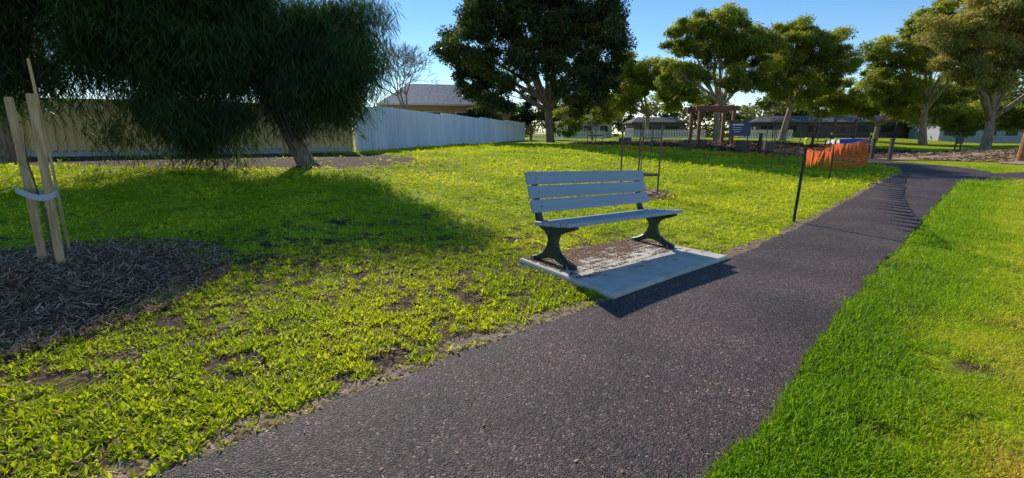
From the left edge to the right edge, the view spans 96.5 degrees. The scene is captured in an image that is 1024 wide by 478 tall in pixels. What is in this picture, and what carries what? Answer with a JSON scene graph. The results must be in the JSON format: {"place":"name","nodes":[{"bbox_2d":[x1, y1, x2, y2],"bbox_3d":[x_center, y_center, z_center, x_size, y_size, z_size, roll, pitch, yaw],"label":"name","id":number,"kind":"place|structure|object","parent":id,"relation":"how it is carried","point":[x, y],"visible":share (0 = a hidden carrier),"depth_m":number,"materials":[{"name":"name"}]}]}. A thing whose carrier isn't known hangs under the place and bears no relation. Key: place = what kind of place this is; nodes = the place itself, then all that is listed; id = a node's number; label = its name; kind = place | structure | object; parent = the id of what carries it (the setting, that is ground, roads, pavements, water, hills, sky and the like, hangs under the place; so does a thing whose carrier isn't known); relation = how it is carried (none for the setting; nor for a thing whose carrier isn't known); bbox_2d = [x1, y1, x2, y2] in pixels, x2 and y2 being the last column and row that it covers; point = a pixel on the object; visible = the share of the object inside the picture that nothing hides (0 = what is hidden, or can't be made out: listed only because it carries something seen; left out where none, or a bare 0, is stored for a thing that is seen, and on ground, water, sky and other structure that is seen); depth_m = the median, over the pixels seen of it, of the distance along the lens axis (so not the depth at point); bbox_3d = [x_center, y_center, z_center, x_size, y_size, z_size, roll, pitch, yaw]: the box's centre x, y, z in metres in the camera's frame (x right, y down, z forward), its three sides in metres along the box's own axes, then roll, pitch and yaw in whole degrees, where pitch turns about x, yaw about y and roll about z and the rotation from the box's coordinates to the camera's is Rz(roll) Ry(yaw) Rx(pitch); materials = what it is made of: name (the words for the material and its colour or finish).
{"place":"outdoors","nodes":[
{"label":"outdoors","id":0,"kind":"place"},
{"bbox_2d":[0,134,1023,477],"bbox_3d":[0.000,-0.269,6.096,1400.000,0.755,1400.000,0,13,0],"label":"ground","id":1,"kind":"structure","parent":0,"point":[418,198],"depth_m":5.97,"materials":[{"name":"green plant"}]},
{"bbox_2d":[4,58,70,265],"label":"wooden stakes","id":2,"kind":"object","parent":1,"relation":"on","point":[48,193],"visible":0.96,"depth_m":4.23,"materials":[{"name":"brown wood"}]},
{"bbox_2d":[0,0,156,164],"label":"she oak tree","id":3,"kind":"object","parent":1,"relation":"on","point":[17,46],"visible":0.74,"depth_m":9.58,"materials":[{"name":"green plant"}]},
{"bbox_2d":[0,235,233,359],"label":"mulch bed","id":4,"kind":"object","parent":1,"relation":"on","point":[13,269],"visible":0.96,"depth_m":3.98,"materials":[{"name":"brown wood"}]},
{"bbox_2d":[16,98,353,156],"bbox_3d":[-18.234,-3.195,13.157,25.885,1.885,0.095,-5,14,-22],"label":"beige panel fence","id":5,"kind":"object","parent":1,"relation":"on","point":[72,144],"visible":0.2,"depth_m":15.03,"materials":[{"name":"metal"}]},
{"bbox_2d":[25,0,408,175],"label":"she oak tree","id":6,"kind":"object","parent":1,"relation":"on","point":[216,52],"visible":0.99,"depth_m":10.42,"materials":[{"name":"green plant"}]},
{"bbox_2d":[254,57,326,160],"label":"dead twigs","id":7,"kind":"object","parent":6,"relation":"attached to","point":[283,126],"visible":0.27,"depth_m":11.40,"materials":[{"name":"brown plant"}]},
{"bbox_2d":[0,176,808,477],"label":"lawn leaf litter","id":8,"kind":"object","parent":1,"relation":"on","point":[187,442],"visible":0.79,"depth_m":2.87,"materials":[{"name":"brown plant"}]},
{"bbox_2d":[377,39,438,109],"bbox_3d":[-9.459,-11.958,37.357,8.679,8.206,6.135,7,15,26],"label":"bare tree","id":9,"kind":"object","parent":1,"relation":"on","point":[411,60],"visible":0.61,"depth_m":36.04,"materials":[{"name":"brown plant"}]},
{"bbox_2d":[354,106,524,151],"bbox_3d":[-2.445,-7.952,33.454,0.200,1.885,32.208,3,13,13],"label":"corrugated fence","id":10,"kind":"object","parent":1,"relation":"on","point":[402,128],"visible":0.86,"depth_m":24.50,"materials":[{"name":"metal"}]},
{"bbox_2d":[383,105,509,120],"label":"walls","id":11,"kind":"structure","parent":1,"relation":"on","point":[449,109],"depth_m":45.19,"materials":[{"name":"brown brick"}]},
{"bbox_2d":[379,84,485,105],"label":"roof","id":12,"kind":"structure","parent":11,"relation":"on","point":[433,93],"depth_m":45.99,"materials":[{"name":"tile"}]},
{"bbox_2d":[376,103,474,105],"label":"gutter","id":13,"kind":"object","parent":12,"relation":"attached to","point":[378,104],"visible":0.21,"depth_m":44.21,"materials":[{"name":"white paint"}]},
{"bbox_2d":[424,111,502,120],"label":"windows","id":14,"kind":"structure","parent":11,"relation":"attached to","point":[464,114],"depth_m":45.67,"materials":[{"name":"black glass"}]},
{"bbox_2d":[0,142,901,477],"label":"lawn weeds","id":15,"kind":"object","parent":1,"relation":"on","point":[170,424],"visible":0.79,"depth_m":4.05,"materials":[{"name":"green plant"}]},
{"bbox_2d":[466,102,503,119],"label":"garden tree","id":16,"kind":"object","parent":1,"relation":"on","point":[475,112],"visible":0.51,"depth_m":43.46,"materials":[{"name":"green plant"}]},
{"bbox_2d":[95,161,902,477],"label":"path verge","id":17,"kind":"structure","parent":1,"relation":"on","point":[341,391],"depth_m":2.60,"materials":[{"name":"soil"}]},
{"bbox_2d":[428,0,638,141],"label":"eucalyptus tree","id":18,"kind":"object","parent":1,"relation":"on","point":[559,31],"visible":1,"depth_m":36.23,"materials":[{"name":"green plant"}]},
{"bbox_2d":[510,78,560,139],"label":"cypress tree","id":19,"kind":"object","parent":1,"relation":"on","point":[527,115],"visible":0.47,"depth_m":52.13,"materials":[{"name":"green plant"}]},
{"bbox_2d":[534,130,605,138],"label":"white picket fence","id":20,"kind":"object","parent":1,"relation":"on","point":[557,136],"visible":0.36,"depth_m":59.35,"materials":[{"name":"paint"}]},
{"bbox_2d":[555,122,611,137],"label":"walls","id":21,"kind":"structure","parent":1,"relation":"on","point":[608,134],"depth_m":74.61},
{"bbox_2d":[567,125,608,132],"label":"windows","id":22,"kind":"structure","parent":21,"relation":"attached to","point":[601,128],"depth_m":74.46,"materials":[{"name":"black glass"}]},
{"bbox_2d":[552,91,622,140],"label":"tree","id":23,"kind":"object","parent":1,"relation":"on","point":[604,112],"visible":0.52,"depth_m":46.73,"materials":[{"name":"green plant"}]},
{"bbox_2d":[587,118,603,144],"bbox_3d":[4.843,-6.187,26.236,0.762,1.829,0.736,-10,17,-38],"label":"staked sapling","id":24,"kind":"object","parent":1,"relation":"on","point":[595,135],"visible":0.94,"depth_m":26.24,"materials":[{"name":"brown plant"}]},
{"bbox_2d":[520,238,727,298],"bbox_3d":[1.281,0.320,5.094,2.396,0.326,1.371,-11,17,-40],"label":"concrete pad","id":25,"kind":"object","parent":1,"relation":"on","point":[616,281],"visible":0.48,"depth_m":4.66,"materials":[{"name":"grey concrete"}]},
{"bbox_2d":[524,170,682,270],"bbox_3d":[1.113,-0.299,5.245,2.120,0.922,0.676,-8,15,-41],"label":"park bench","id":26,"kind":"object","parent":25,"relation":"on","point":[555,230],"visible":1,"depth_m":5.11,"materials":[{"name":"wood"}]},
{"bbox_2d":[524,238,702,277],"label":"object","id":27,"kind":"object","parent":25,"relation":"on","point":[591,249],"visible":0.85,"depth_m":5.26,"materials":[{"name":"brown plant"}]},
{"bbox_2d":[618,137,631,145],"bbox_3d":[7.000,-5.992,28.380,0.916,0.600,0.912,0,13,0],"label":"log stump","id":28,"kind":"object","parent":1,"relation":"on","point":[626,140],"visible":0.6,"depth_m":28.04,"materials":[{"name":"brown wood"}]},
{"bbox_2d":[620,110,662,194],"bbox_3d":[3.087,-1.968,10.605,0.708,1.957,0.857,-10,16,-36],"label":"staked sapling","id":29,"kind":"object","parent":1,"relation":"on","point":[640,166],"visible":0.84,"depth_m":10.58,"materials":[{"name":"brown plant"}]},
{"bbox_2d":[614,188,674,198],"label":"sapling mulch","id":30,"kind":"object","parent":1,"relation":"on","point":[650,192],"visible":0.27,"depth_m":10.63,"materials":[{"name":"brown wood"}]},
{"bbox_2d":[590,49,711,136],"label":"yellow box tree","id":31,"kind":"object","parent":1,"relation":"on","point":[638,76],"visible":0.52,"depth_m":56.15,"materials":[{"name":"green plant"}]},
{"bbox_2d":[643,116,662,149],"bbox_3d":[7.243,-5.404,23.338,0.762,1.829,0.736,-10,17,-38],"label":"staked sapling","id":32,"kind":"object","parent":1,"relation":"on","point":[652,138],"visible":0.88,"depth_m":23.40,"materials":[{"name":"brown plant"}]},
{"bbox_2d":[622,117,688,137],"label":"garage","id":33,"kind":"structure","parent":1,"relation":"on","point":[672,123],"depth_m":80.72,"materials":[{"name":"metal"}]},
{"bbox_2d":[640,126,678,132],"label":"windows","id":34,"kind":"structure","parent":33,"relation":"in","point":[668,128],"depth_m":80.61,"materials":[{"name":"black glass"}]},
{"bbox_2d":[625,129,705,139],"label":"white picket fence","id":35,"kind":"object","parent":1,"relation":"on","point":[659,131],"visible":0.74,"depth_m":56.50,"materials":[{"name":"paint"}]},
{"bbox_2d":[570,144,782,155],"bbox_3d":[8.416,-4.433,22.814,10.933,0.650,1.987,1,13,3],"label":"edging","id":36,"kind":"object","parent":1,"relation":"on","point":[707,152],"visible":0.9,"depth_m":22.54,"materials":[{"name":"red plant"}]},
{"bbox_2d":[352,77,1023,137],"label":"distant tree line","id":37,"kind":"object","parent":1,"relation":"on","point":[765,105],"visible":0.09,"depth_m":86.75,"materials":[{"name":"green plant"}]},
{"bbox_2d":[682,140,696,150],"bbox_3d":[9.700,-5.098,24.994,0.801,0.650,0.798,0,13,0],"label":"log stump","id":38,"kind":"object","parent":1,"relation":"on","point":[689,144],"visible":0.76,"depth_m":24.71,"materials":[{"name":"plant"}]},
{"bbox_2d":[696,139,707,146],"bbox_3d":[11.400,-5.674,27.427,0.687,0.600,0.684,0,13,0],"label":"log stump","id":39,"kind":"object","parent":1,"relation":"on","point":[702,142],"visible":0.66,"depth_m":27.18,"materials":[{"name":"brown wood"}]},
{"bbox_2d":[687,104,739,142],"bbox_3d":[15.150,-8.678,34.738,3.200,2.865,2.200,0,13,0],"label":"timber entry frame","id":40,"kind":"object","parent":1,"relation":"on","point":[724,109],"visible":0.81,"depth_m":33.98,"materials":[{"name":"brown wood"}]},
{"bbox_2d":[653,1,792,140],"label":"eucalyptus tree","id":41,"kind":"object","parent":1,"relation":"on","point":[722,38],"visible":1,"depth_m":44.24,"materials":[{"name":"green plant"}]},
{"bbox_2d":[734,141,750,151],"bbox_3d":[13.100,-5.235,25.989,0.916,0.700,0.912,0,13,0],"label":"log stump","id":42,"kind":"object","parent":1,"relation":"on","point":[743,145],"visible":0.73,"depth_m":25.66,"materials":[{"name":"brown wood"}]},
{"bbox_2d":[570,140,937,160],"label":"playground wood chips","id":43,"kind":"object","parent":1,"relation":"on","point":[713,144],"visible":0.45,"depth_m":30.43,"materials":[{"name":"brown wood"}]},
{"bbox_2d":[728,122,751,143],"bbox_3d":[15.700,-7.276,31.607,1.500,1.600,0.122,0,13,0],"label":"park sign","id":44,"kind":"object","parent":43,"relation":"on","point":[739,128],"visible":0.94,"depth_m":31.49,"materials":[{"name":"metal"}]},
{"bbox_2d":[757,133,763,152],"bbox_3d":[13.600,-5.229,25.067,0.170,1.110,0.170,0,13,0],"label":"bollard","id":45,"kind":"object","parent":43,"relation":"on","point":[760,142],"visible":0.8,"depth_m":24.99,"materials":[{"name":"wood"}]},
{"bbox_2d":[826,138,870,152],"bbox_3d":[21.600,-6.007,29.403,2.200,0.900,1.780,-1,13,-6],"label":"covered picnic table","id":46,"kind":"object","parent":43,"relation":"on","point":[847,140],"visible":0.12,"depth_m":28.92,"materials":[{"name":"blue metal"}]},
{"bbox_2d":[869,138,876,158],"bbox_3d":[18.900,-4.715,23.954,0.170,1.110,0.170,0,13,0],"label":"bollard","id":47,"kind":"object","parent":43,"relation":"on","point":[872,149],"visible":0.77,"depth_m":23.90,"materials":[{"name":"wood"}]},
{"bbox_2d":[887,138,895,158],"bbox_3d":[19.700,-4.659,23.761,0.170,1.110,0.170,0,13,0],"label":"bollard","id":48,"kind":"object","parent":43,"relation":"on","point":[891,147],"visible":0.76,"depth_m":23.71,"materials":[{"name":"metal"}]},
{"bbox_2d":[763,142,775,149],"bbox_3d":[16.000,-5.748,28.436,0.801,0.600,0.798,0,13,0],"label":"log stump","id":49,"kind":"object","parent":1,"relation":"on","point":[768,146],"visible":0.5,"depth_m":28.18,"materials":[{"name":"brown wood"}]},
{"bbox_2d":[746,130,793,138],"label":"white picket fence","id":50,"kind":"object","parent":1,"relation":"on","point":[765,131],"visible":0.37,"depth_m":58.46,"materials":[{"name":"paint"}]},
{"bbox_2d":[764,123,786,154],"bbox_3d":[13.543,-5.103,23.408,0.762,1.829,0.736,-10,17,-38],"label":"staked sapling","id":51,"kind":"object","parent":1,"relation":"on","point":[771,144],"visible":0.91,"depth_m":23.44,"materials":[{"name":"brown plant"}]},
{"bbox_2d":[771,125,801,167],"bbox_3d":[10.543,-3.545,17.507,0.762,1.776,0.736,-10,17,-38],"label":"staked sapling","id":52,"kind":"object","parent":1,"relation":"on","point":[785,152],"visible":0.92,"depth_m":17.53,"materials":[{"name":"brown plant"}]},
{"bbox_2d":[792,138,810,221],"bbox_3d":[4.815,-0.874,7.650,0.083,1.610,0.083,-8,16,-35],"label":"star picket post","id":53,"kind":"object","parent":1,"relation":"on","point":[806,141],"visible":0.84,"depth_m":7.61,"materials":[{"name":"metal"}]},
{"bbox_2d":[760,12,867,140],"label":"eucalyptus tree","id":54,"kind":"object","parent":1,"relation":"on","point":[805,66],"visible":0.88,"depth_m":45.83,"materials":[{"name":"green plant"}]},
{"bbox_2d":[817,107,824,139],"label":"street lamp","id":55,"kind":"object","parent":1,"relation":"on","point":[822,108],"visible":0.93,"depth_m":50.33,"materials":[{"name":"metal"}]},
{"bbox_2d":[738,122,908,137],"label":"walls","id":56,"kind":"structure","parent":1,"relation":"on","point":[899,128],"depth_m":78.11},
{"bbox_2d":[742,115,908,121],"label":"roof","id":57,"kind":"structure","parent":56,"relation":"on","point":[801,118],"depth_m":79.75,"materials":[{"name":"metal"}]},
{"bbox_2d":[752,121,909,122],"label":"gutter","id":58,"kind":"object","parent":57,"relation":"attached to","point":[819,122],"visible":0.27,"depth_m":77.60,"materials":[{"name":"white metal"}]},
{"bbox_2d":[761,125,908,132],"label":"windows","id":59,"kind":"structure","parent":56,"relation":"attached to","point":[884,128],"depth_m":77.54,"materials":[{"name":"black glass"}]},
{"bbox_2d":[828,138,837,179],"bbox_3d":[9.613,-2.284,13.740,0.083,1.480,0.083,-10,17,-41],"label":"star picket post","id":60,"kind":"object","parent":1,"relation":"on","point":[835,140],"visible":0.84,"depth_m":13.71,"materials":[{"name":"metal"}]},
{"bbox_2d":[786,69,1007,140],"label":"dark wattle tree","id":61,"kind":"object","parent":1,"relation":"on","point":[841,102],"visible":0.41,"depth_m":55.15,"materials":[{"name":"green plant"}]},
{"bbox_2d":[852,0,978,144],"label":"eucalyptus tree","id":62,"kind":"object","parent":1,"relation":"on","point":[896,94],"visible":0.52,"depth_m":46.16,"materials":[{"name":"green plant"}]},
{"bbox_2d":[874,148,1023,163],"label":"garden mulch bed","id":63,"kind":"object","parent":1,"relation":"on","point":[967,156],"visible":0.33,"depth_m":23.79,"materials":[{"name":"brown wood"}]},
{"bbox_2d":[953,137,963,150],"bbox_3d":[34.489,-7.345,35.288,0.750,1.100,0.115,-4,14,-17],"label":"information sign","id":64,"kind":"object","parent":1,"relation":"on","point":[959,140],"visible":0.93,"depth_m":35.20,"materials":[{"name":"metal"}]},
{"bbox_2d":[908,122,1023,142],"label":"walls","id":65,"kind":"structure","parent":1,"relation":"on","point":[934,133],"depth_m":67.86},
{"bbox_2d":[943,129,1017,135],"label":"windows","id":66,"kind":"structure","parent":65,"relation":"attached to","point":[995,133],"depth_m":66.44,"materials":[{"name":"black glass"}]},
{"bbox_2d":[909,0,1023,149],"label":"eucalyptus tree","id":67,"kind":"object","parent":1,"relation":"on","point":[988,60],"visible":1,"depth_m":34.90,"materials":[{"name":"green plant"}]},
{"bbox_2d":[927,97,1023,137],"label":"dark wattle tree","id":68,"kind":"object","parent":1,"relation":"on","point":[970,114],"visible":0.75,"depth_m":49.89,"materials":[{"name":"green plant"}]},
{"bbox_2d":[1015,133,1023,160],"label":"timber post","id":69,"kind":"object","parent":1,"relation":"on","point":[1020,155],"visible":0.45,"depth_m":21.18,"materials":[{"name":"brown wood"}]},
{"label":"star picket post","id":70,"kind":"object","parent":1,"relation":"on","visible":0},
{"bbox_2d":[806,137,870,166],"bbox_3d":[9.456,-2.559,13.782,1.266,0.999,15.715,11,17,39],"label":"safety bunting","id":71,"kind":"object","parent":70,"relation":"hanging from","point":[809,155],"visible":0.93,"depth_m":14.34,"materials":[{"name":"orange plastic"}]},
{"bbox_2d":[818,142,870,168],"bbox_3d":[13.420,-3.324,18.074,4.216,0.957,0.475,-8,15,-31],"label":"orange barrier mesh","id":72,"kind":"object","parent":70,"relation":"attached to","point":[865,158],"visible":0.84,"depth_m":17.75,"materials":[{"name":"plastic"}]},
{"bbox_2d":[828,142,866,163],"bbox_3d":[15.227,-3.905,20.694,0.358,0.879,3.031,1,13,6],"label":"orange barrier mesh","id":73,"kind":"object","parent":70,"relation":"attached to","point":[848,154],"visible":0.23,"depth_m":20.74,"materials":[{"name":"plastic"}]},
{"bbox_2d":[19,0,1023,133],"label":"sky","id":74,"kind":"structure","parent":0,"point":[648,22],"materials":[{"name":"blue"}]},
{"bbox_2d":[146,158,991,477],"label":"asphalt path","id":75,"kind":"structure","parent":0,"point":[748,324],"depth_m":2.50,"materials":[{"name":"grey asphalt"}]},
{"bbox_2d":[215,291,821,477],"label":"path debris","id":76,"kind":"object","parent":75,"relation":"on","point":[543,413],"visible":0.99,"depth_m":2.03,"materials":[{"name":"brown wood"}]},
{"bbox_2d":[810,119,857,145],"bbox_3d":[23.747,-7.833,34.032,2.670,2.100,1.740,-4,14,-17],"label":"playground climbing frame","id":77,"kind":"object","parent":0,"point":[835,125],"visible":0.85,"depth_m":33.48,"materials":[{"name":"brown wood"}]},
{"bbox_2d":[694,163,1023,477],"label":"lawn grass","id":78,"kind":"structure","parent":0,"point":[836,434],"depth_m":2.53,"materials":[{"name":"green plant"}]},
{"bbox_2d":[976,172,1023,180],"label":"side path","id":79,"kind":"structure","parent":0,"point":[1016,175],"depth_m":14.71,"materials":[{"name":"concrete"}]}
]}

